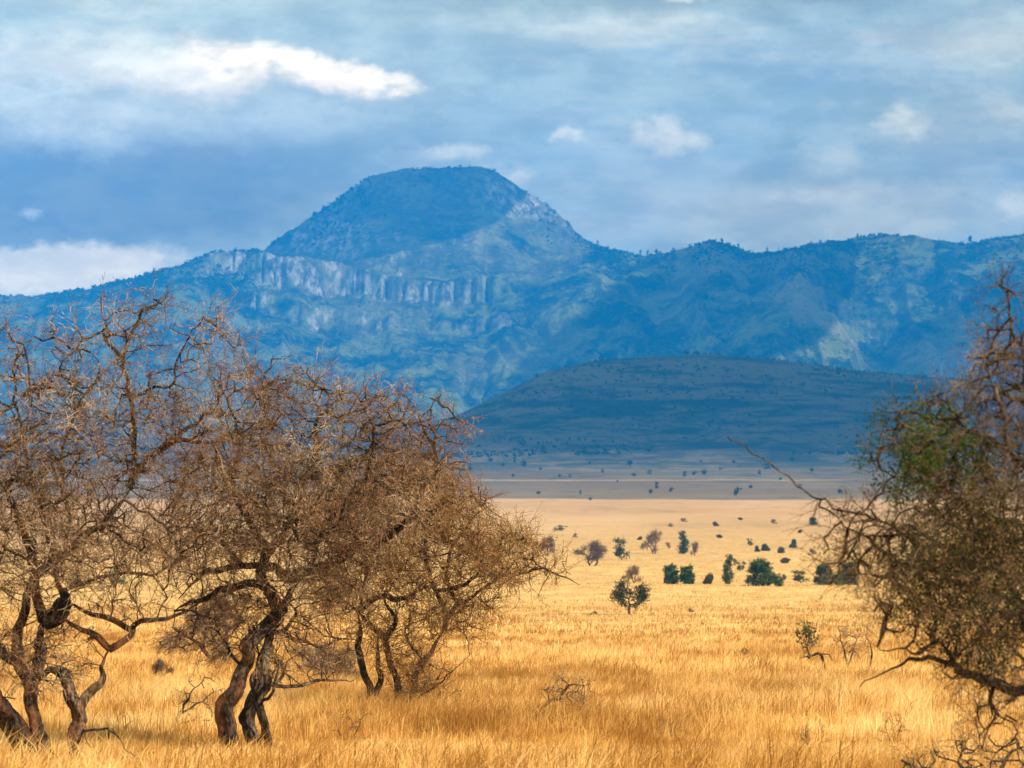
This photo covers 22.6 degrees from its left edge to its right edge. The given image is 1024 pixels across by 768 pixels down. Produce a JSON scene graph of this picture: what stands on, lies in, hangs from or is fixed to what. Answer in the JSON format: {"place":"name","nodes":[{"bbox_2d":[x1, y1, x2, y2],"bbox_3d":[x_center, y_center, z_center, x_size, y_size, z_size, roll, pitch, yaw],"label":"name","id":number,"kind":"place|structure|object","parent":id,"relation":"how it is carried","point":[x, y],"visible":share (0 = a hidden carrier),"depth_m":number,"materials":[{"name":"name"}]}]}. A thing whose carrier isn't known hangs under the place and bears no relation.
{"place":"outdoors","nodes":[
{"label":"outdoors","id":0,"kind":"place"},
{"bbox_2d":[0,166,1023,436],"bbox_3d":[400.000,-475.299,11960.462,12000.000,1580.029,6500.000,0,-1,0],"label":"mountain range","id":1,"kind":"structure","parent":0,"point":[402,254],"depth_m":12570.55,"materials":[{"name":"blue stone"}]},
{"bbox_2d":[0,235,1022,434],"bbox_3d":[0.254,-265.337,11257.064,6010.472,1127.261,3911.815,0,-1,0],"label":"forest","id":2,"kind":"object","parent":1,"relation":"on","point":[507,329],"visible":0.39,"depth_m":12141.17,"materials":[{"name":"green plant"}]},
{"bbox_2d":[0,165,1023,348],"bbox_3d":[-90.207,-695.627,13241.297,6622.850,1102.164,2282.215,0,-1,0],"label":"forest","id":3,"kind":"object","parent":1,"relation":"on","point":[324,208],"visible":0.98,"depth_m":13005.28,"materials":[{"name":"green plant"}]},
{"bbox_2d":[0,434,1023,767],"bbox_3d":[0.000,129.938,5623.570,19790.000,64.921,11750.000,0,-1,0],"label":"ground","id":4,"kind":"structure","parent":0,"point":[624,504],"depth_m":1068.20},
{"bbox_2d":[66,572,87,586],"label":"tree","id":5,"kind":"object","parent":4,"relation":"on","point":[75,576],"visible":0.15,"depth_m":365.17,"materials":[{"name":"green plant"}]},
{"bbox_2d":[76,727,134,756],"bbox_3d":[-3.812,3.348,23.927,0.508,0.266,0.285,-1,-1,31],"label":"fallen branch","id":6,"kind":"object","parent":4,"relation":"on","point":[83,731],"visible":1,"depth_m":23.99,"materials":[{"name":"brown wood"}]},
{"bbox_2d":[104,569,126,584],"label":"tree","id":7,"kind":"object","parent":4,"relation":"on","point":[122,579],"visible":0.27,"depth_m":384.07,"materials":[{"name":"green plant"}]},
{"bbox_2d":[0,267,292,760],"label":"acacia tree","id":8,"kind":"object","parent":4,"relation":"on","point":[56,613],"visible":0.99,"depth_m":26.95,"materials":[{"name":"brown plant"}]},
{"bbox_2d":[151,658,174,677],"bbox_3d":[-8.552,7.040,62.682,0.635,0.757,0.610,0,-1,7],"label":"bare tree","id":9,"kind":"object","parent":4,"relation":"on","point":[159,664],"visible":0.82,"depth_m":62.60,"materials":[{"name":"brown plant"}]},
{"bbox_2d":[169,666,223,730],"bbox_3d":[-4.294,4.308,34.431,0.756,1.049,0.871,0,-1,0],"label":"dead bush","id":10,"kind":"object","parent":4,"relation":"on","point":[185,703],"visible":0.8,"depth_m":34.48,"materials":[{"name":"brown wood"}]},
{"bbox_2d":[148,582,259,665],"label":"bare tree","id":11,"kind":"object","parent":4,"relation":"on","point":[177,640],"visible":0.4,"depth_m":80.92,"materials":[{"name":"brown wood"}]},
{"bbox_2d":[135,324,493,750],"bbox_3d":[-2.504,1.919,29.965,3.915,5.232,3.996,-1,-1,41],"label":"acacia tree","id":12,"kind":"object","parent":4,"relation":"on","point":[294,504],"visible":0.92,"depth_m":29.82,"materials":[{"name":"brown plant"}]},
{"bbox_2d":[284,641,374,682],"bbox_3d":[-4.090,6.359,57.499,2.337,1.228,2.280,-1,-1,30],"label":"bare tree","id":13,"kind":"object","parent":4,"relation":"on","point":[314,658],"visible":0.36,"depth_m":57.33,"materials":[{"name":"brown wood"}]},
{"bbox_2d":[325,708,375,741],"bbox_3d":[-2.025,4.332,32.323,0.508,0.532,0.530,-1,-1,44],"label":"dry bush","id":14,"kind":"object","parent":4,"relation":"on","point":[358,726],"visible":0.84,"depth_m":32.35,"materials":[{"name":"brown plant"}]},
{"bbox_2d":[282,432,585,714],"bbox_3d":[-1.545,3.394,43.014,5.168,5.340,4.564,-1,-1,30],"label":"acacia tree","id":15,"kind":"object","parent":4,"relation":"on","point":[475,539],"visible":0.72,"depth_m":42.53,"materials":[{"name":"brown plant"}]},
{"bbox_2d":[0,536,1023,767],"bbox_3d":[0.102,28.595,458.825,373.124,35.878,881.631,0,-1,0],"label":"grass","id":16,"kind":"structure","parent":4,"relation":"on","point":[726,706],"depth_m":40.68,"materials":[{"name":"yellow plant"}]},
{"bbox_2d":[538,536,555,554],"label":"bare tree","id":17,"kind":"object","parent":4,"relation":"on","point":[552,543],"visible":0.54,"depth_m":685.84,"materials":[{"name":"brown plant"}]},
{"bbox_2d":[554,525,568,530],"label":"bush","id":18,"kind":"object","parent":4,"relation":"on","point":[560,528],"visible":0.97,"depth_m":1035.46,"materials":[{"name":"grey plant"}]},
{"bbox_2d":[529,659,603,712],"bbox_3d":[0.786,4.601,37.641,1.188,1.102,0.940,1,-1,-32],"label":"dead bush","id":19,"kind":"object","parent":4,"relation":"on","point":[578,694],"visible":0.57,"depth_m":37.63,"materials":[{"name":"brown plant"}]},
{"bbox_2d":[572,538,608,565],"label":"bare tree","id":20,"kind":"object","parent":4,"relation":"on","point":[598,550],"visible":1,"depth_m":533.63,"materials":[{"name":"brown plant"}]},
{"bbox_2d":[612,537,629,559],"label":"tree","id":21,"kind":"object","parent":4,"relation":"on","point":[619,551],"visible":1,"depth_m":646.22,"materials":[{"name":"green plant"}]},
{"bbox_2d":[607,576,650,614],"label":"tree","id":22,"kind":"object","parent":4,"relation":"on","point":[619,592],"visible":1,"depth_m":224.58,"materials":[{"name":"green plant"}]},
{"bbox_2d":[621,564,641,582],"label":"bare tree","id":23,"kind":"object","parent":4,"relation":"on","point":[634,570],"visible":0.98,"depth_m":404.49,"materials":[{"name":"brown plant"}]},
{"bbox_2d":[638,529,662,553],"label":"bare tree","id":24,"kind":"object","parent":4,"relation":"on","point":[654,534],"visible":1,"depth_m":691.32,"materials":[{"name":"brown plant"}]},
{"bbox_2d":[648,718,686,741],"bbox_3d":[2.018,4.439,32.760,0.515,0.380,0.494,-1,-1,26],"label":"dry bush","id":25,"kind":"object","parent":4,"relation":"on","point":[670,723],"visible":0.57,"depth_m":32.70,"materials":[{"name":"brown plant"}]},
{"bbox_2d":[662,563,679,583],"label":"bush","id":26,"kind":"object","parent":4,"relation":"on","point":[672,578],"visible":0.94,"depth_m":397.03,"materials":[{"name":"green plant"}]},
{"bbox_2d":[675,530,690,553],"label":"tree","id":27,"kind":"object","parent":4,"relation":"on","point":[685,541],"visible":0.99,"depth_m":698.54,"materials":[{"name":"green plant"}]},
{"bbox_2d":[678,562,695,583],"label":"bush","id":28,"kind":"object","parent":4,"relation":"on","point":[686,575],"visible":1,"depth_m":395.35,"materials":[{"name":"green plant"}]},
{"bbox_2d":[690,541,698,555],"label":"bare tree","id":29,"kind":"object","parent":4,"relation":"on","point":[693,544],"visible":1,"depth_m":658.92,"materials":[{"name":"brown plant"}]},
{"bbox_2d":[702,573,713,583],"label":"shrub","id":30,"kind":"object","parent":4,"relation":"on","point":[708,578],"visible":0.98,"depth_m":395.12,"materials":[{"name":"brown plant"}]},
{"bbox_2d":[721,554,735,583],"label":"tree","id":31,"kind":"object","parent":4,"relation":"on","point":[727,577],"visible":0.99,"depth_m":397.67,"materials":[{"name":"green plant"}]},
{"bbox_2d":[737,561,745,570],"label":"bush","id":32,"kind":"object","parent":4,"relation":"on","point":[740,565],"visible":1,"depth_m":511.18,"materials":[{"name":"green plant"}]},
{"bbox_2d":[735,648,748,659],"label":"shrub","id":33,"kind":"object","parent":4,"relation":"on","point":[744,652],"visible":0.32,"depth_m":91.56,"materials":[{"name":"plant"}]},
{"bbox_2d":[743,557,785,585],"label":"bush","id":34,"kind":"object","parent":4,"relation":"on","point":[760,566],"visible":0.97,"depth_m":384.94,"materials":[{"name":"green plant"}]},
{"bbox_2d":[761,462,769,469],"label":"distant tree","id":35,"kind":"object","parent":4,"relation":"on","point":[767,467],"visible":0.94,"depth_m":3845.31,"materials":[{"name":"blue plant"}]},
{"bbox_2d":[761,544,770,550],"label":"bush","id":36,"kind":"object","parent":4,"relation":"on","point":[764,547],"visible":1,"depth_m":720.35,"materials":[{"name":"green plant"}]},
{"bbox_2d":[777,546,784,552],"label":"shrub","id":37,"kind":"object","parent":4,"relation":"on","point":[781,549],"visible":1,"depth_m":707.55,"materials":[{"name":"grey plant"}]},
{"bbox_2d":[780,557,790,562],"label":"shrub","id":38,"kind":"object","parent":4,"relation":"on","point":[785,560],"visible":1,"depth_m":590.38,"materials":[{"name":"grey plant"}]},
{"bbox_2d":[789,538,796,547],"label":"bush","id":39,"kind":"object","parent":4,"relation":"on","point":[793,543],"visible":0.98,"depth_m":785.65,"materials":[{"name":"green plant"}]},
{"bbox_2d":[791,569,809,582],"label":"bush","id":40,"kind":"object","parent":4,"relation":"on","point":[800,576],"visible":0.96,"depth_m":413.27,"materials":[{"name":"green plant"}]},
{"bbox_2d":[786,620,831,669],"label":"bare bush","id":41,"kind":"object","parent":4,"relation":"on","point":[808,635],"visible":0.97,"depth_m":75.86,"materials":[{"name":"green plant"}]},
{"bbox_2d":[809,517,817,524],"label":"bush","id":42,"kind":"object","parent":4,"relation":"on","point":[814,522],"visible":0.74,"depth_m":1106.65,"materials":[{"name":"green plant"}]},
{"bbox_2d":[799,723,832,750],"bbox_3d":[3.522,4.124,29.708,0.412,0.402,0.430,0,-1,-12],"label":"dry bush","id":43,"kind":"object","parent":4,"relation":"on","point":[805,729],"visible":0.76,"depth_m":29.72,"materials":[{"name":"brown plant"}]},
{"bbox_2d":[812,563,842,584],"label":"bush","id":44,"kind":"object","parent":4,"relation":"on","point":[819,571],"visible":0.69,"depth_m":402.60,"materials":[{"name":"green plant"}]},
{"bbox_2d":[839,560,859,584],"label":"bush","id":45,"kind":"object","parent":4,"relation":"on","point":[847,574],"visible":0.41,"depth_m":406.22,"materials":[{"name":"green plant"}]},
{"bbox_2d":[832,619,874,664],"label":"bare bush","id":46,"kind":"object","parent":4,"relation":"on","point":[854,645],"visible":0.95,"depth_m":81.20,"materials":[{"name":"brown plant"}]},
{"bbox_2d":[727,256,1023,758],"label":"thorn tree","id":47,"kind":"object","parent":4,"relation":"on","point":[983,557],"visible":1,"depth_m":16.80,"materials":[{"name":"brown plant"}]},
{"bbox_2d":[875,711,910,741],"bbox_3d":[4.741,4.315,32.049,0.426,0.465,0.444,1,-1,-33],"label":"dry bush","id":48,"kind":"object","parent":4,"relation":"on","point":[901,726],"visible":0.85,"depth_m":32.02,"materials":[{"name":"beige plant"}]},
{"bbox_2d":[888,707,1023,767],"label":"dry bush","id":49,"kind":"object","parent":4,"relation":"on","point":[1003,761],"visible":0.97,"depth_m":19.93,"materials":[{"name":"brown plant"}]},
{"bbox_2d":[0,354,1023,462],"bbox_3d":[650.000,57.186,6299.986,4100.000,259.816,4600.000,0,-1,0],"label":"hill","id":50,"kind":"structure","parent":0,"point":[807,418],"depth_m":5415.98,"materials":[{"name":"green plant"}]},
{"bbox_2d":[300,352,1023,458],"bbox_3d":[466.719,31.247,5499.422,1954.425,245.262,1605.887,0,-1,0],"label":"scrub","id":51,"kind":"object","parent":50,"relation":"on","point":[841,452],"visible":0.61,"depth_m":5466.90,"materials":[{"name":"green plant"}]},
{"bbox_2d":[0,0,1023,295],"label":"sky","id":52,"kind":"structure","parent":0,"point":[137,137],"materials":[{"name":"blue"}]}
]}

